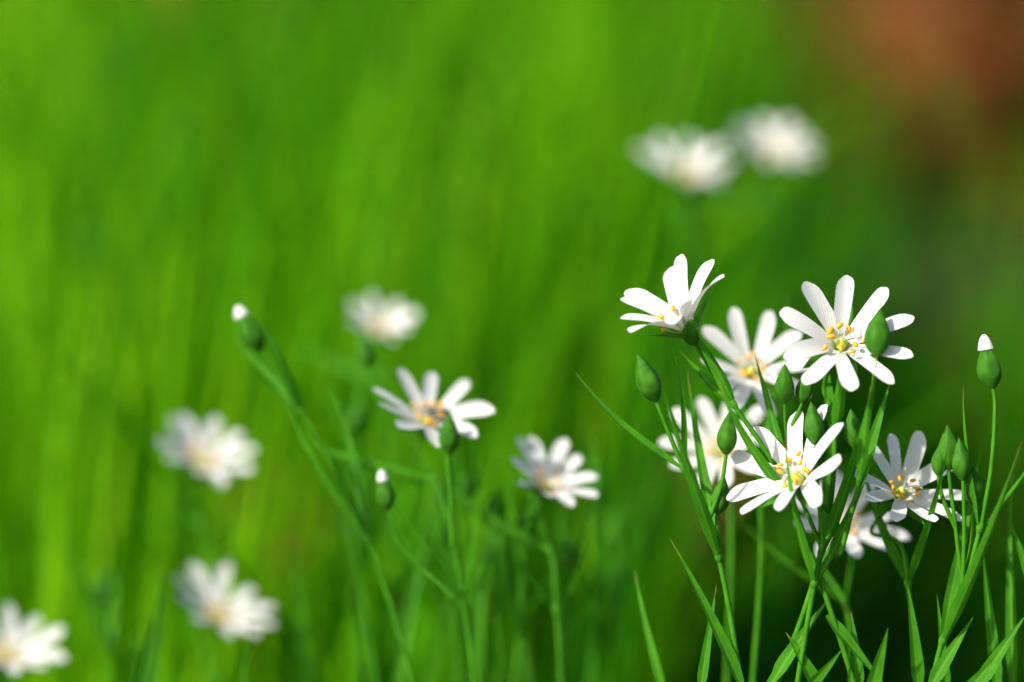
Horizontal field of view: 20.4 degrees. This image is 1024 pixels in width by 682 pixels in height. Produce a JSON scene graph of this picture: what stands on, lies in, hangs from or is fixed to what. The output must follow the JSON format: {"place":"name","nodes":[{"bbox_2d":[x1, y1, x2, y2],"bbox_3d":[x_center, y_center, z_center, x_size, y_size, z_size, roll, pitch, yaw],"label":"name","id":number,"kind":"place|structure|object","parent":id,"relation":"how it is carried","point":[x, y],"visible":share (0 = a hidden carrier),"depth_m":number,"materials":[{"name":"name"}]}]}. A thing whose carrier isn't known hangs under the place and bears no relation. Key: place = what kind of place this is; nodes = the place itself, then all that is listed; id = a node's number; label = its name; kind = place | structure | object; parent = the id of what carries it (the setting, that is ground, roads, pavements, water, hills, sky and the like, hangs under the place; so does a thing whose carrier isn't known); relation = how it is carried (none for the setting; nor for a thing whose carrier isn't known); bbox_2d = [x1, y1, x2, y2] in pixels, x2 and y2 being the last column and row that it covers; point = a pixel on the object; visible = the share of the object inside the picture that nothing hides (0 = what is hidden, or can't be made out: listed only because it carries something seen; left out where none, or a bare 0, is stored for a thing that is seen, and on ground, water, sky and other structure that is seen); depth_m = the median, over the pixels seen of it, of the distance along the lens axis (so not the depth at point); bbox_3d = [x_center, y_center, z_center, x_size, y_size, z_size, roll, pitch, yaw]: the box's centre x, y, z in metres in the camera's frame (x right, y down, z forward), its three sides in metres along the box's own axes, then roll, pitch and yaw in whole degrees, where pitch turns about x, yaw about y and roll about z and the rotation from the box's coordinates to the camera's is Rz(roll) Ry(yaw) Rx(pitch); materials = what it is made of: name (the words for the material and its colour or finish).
{"place":"outdoors","nodes":[
{"label":"outdoors","id":0,"kind":"place"},
{"bbox_2d":[0,0,1023,681],"bbox_3d":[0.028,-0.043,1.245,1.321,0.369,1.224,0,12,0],"label":"grass","id":1,"kind":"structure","parent":0,"point":[112,452],"depth_m":0.98,"materials":[{"name":"green plant"}]},
{"bbox_2d":[0,140,793,681],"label":"stitchwort clump","id":2,"kind":"object","parent":1,"relation":"on","point":[520,528],"visible":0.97,"depth_m":0.58,"materials":[{"name":"green plant"}]},
{"bbox_2d":[0,603,66,680],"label":"flower","id":3,"kind":"object","parent":2,"relation":"on","point":[14,651],"visible":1,"depth_m":0.59,"materials":[{"name":"white plant"}]},
{"bbox_2d":[156,414,255,485],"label":"flower","id":4,"kind":"object","parent":2,"relation":"on","point":[199,457],"visible":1,"depth_m":0.61,"materials":[{"name":"white plant"}]},
{"bbox_2d":[175,559,274,641],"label":"flower","id":5,"kind":"object","parent":2,"relation":"on","point":[220,614],"visible":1,"depth_m":0.60,"materials":[{"name":"white plant"}]},
{"bbox_2d":[348,293,418,341],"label":"flower","id":6,"kind":"object","parent":2,"relation":"on","point":[376,327],"visible":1,"depth_m":0.64,"materials":[{"name":"white plant"}]},
{"bbox_2d":[372,368,494,446],"bbox_3d":[-0.015,0.015,0.537,0.023,0.010,0.023,11,34,-7],"label":"flower","id":7,"kind":"object","parent":2,"relation":"on","point":[427,420],"visible":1,"depth_m":0.54,"materials":[{"name":"white plant"}]},
{"bbox_2d":[511,437,597,506],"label":"flower","id":8,"kind":"object","parent":2,"relation":"on","point":[548,478],"visible":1,"depth_m":0.55,"materials":[{"name":"white plant"}]},
{"bbox_2d":[635,136,735,193],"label":"flower","id":9,"kind":"object","parent":2,"relation":"on","point":[691,175],"visible":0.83,"depth_m":0.71,"materials":[{"name":"white plant"}]},
{"bbox_2d":[731,118,817,166],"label":"flower","id":10,"kind":"object","parent":2,"relation":"on","point":[774,151],"visible":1,"depth_m":0.73,"materials":[{"name":"white plant"}]},
{"bbox_2d":[214,0,1023,572],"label":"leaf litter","id":11,"kind":"object","parent":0,"point":[978,56],"visible":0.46,"depth_m":2.46,"materials":[{"name":"brown plant"}]},
{"bbox_2d":[748,133,1023,681],"bbox_3d":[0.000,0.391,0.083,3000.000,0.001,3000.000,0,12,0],"label":"ground","id":12,"kind":"structure","parent":0,"point":[1003,231],"depth_m":2.20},
{"bbox_2d":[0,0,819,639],"bbox_3d":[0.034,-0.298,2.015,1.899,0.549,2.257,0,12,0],"label":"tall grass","id":13,"kind":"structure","parent":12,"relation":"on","point":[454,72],"depth_m":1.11,"materials":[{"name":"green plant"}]},
{"bbox_2d":[576,295,1023,681],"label":"flower stems","id":14,"kind":"object","parent":12,"relation":"on","point":[949,455],"visible":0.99,"depth_m":0.50,"materials":[{"name":"green plant"}]},
{"bbox_2d":[620,254,723,345],"bbox_3d":[0.029,-0.005,0.499,0.020,0.013,0.022,-35,20,-8],"label":"flower","id":15,"kind":"object","parent":14,"relation":"on","point":[675,317],"visible":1,"depth_m":0.50,"materials":[{"name":"white plant"}]},
{"bbox_2d":[658,397,763,485],"bbox_3d":[0.040,0.021,0.543,0.022,0.021,0.009,3,-26,14],"label":"flower","id":16,"kind":"object","parent":14,"relation":"attached to","point":[714,456],"visible":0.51,"depth_m":0.54,"materials":[{"name":"white plant"}]},
{"bbox_2d":[701,307,809,415],"bbox_3d":[0.046,0.005,0.528,0.022,0.010,0.023,-1,57,-4],"label":"flower","id":17,"kind":"object","parent":14,"relation":"attached to","point":[743,378],"visible":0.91,"depth_m":0.53,"materials":[{"name":"white plant"}]},
{"bbox_2d":[726,404,843,513],"bbox_3d":[0.050,0.023,0.496,0.024,0.011,0.025,15,63,51],"label":"flower","id":18,"kind":"object","parent":14,"relation":"attached to","point":[806,487],"visible":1,"depth_m":0.50,"materials":[{"name":"white plant"}]},
{"bbox_2d":[779,275,914,390],"bbox_3d":[0.058,0.000,0.496,0.024,0.024,0.010,-2,-30,-7],"label":"flower","id":19,"kind":"object","parent":14,"relation":"on","point":[837,339],"visible":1,"depth_m":0.49,"materials":[{"name":"white plant"}]},
{"bbox_2d":[794,470,910,558],"bbox_3d":[0.063,0.034,0.534,0.024,0.010,0.022,-4,54,-17],"label":"flower","id":20,"kind":"object","parent":14,"relation":"attached to","point":[861,523],"visible":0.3,"depth_m":0.53,"materials":[{"name":"white plant"}]},
{"bbox_2d":[854,431,961,524],"bbox_3d":[0.070,0.026,0.507,0.022,0.010,0.021,-6,57,-25],"label":"flower","id":21,"kind":"object","parent":14,"relation":"attached to","point":[903,495],"visible":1,"depth_m":0.51,"materials":[{"name":"white plant"}]}
]}

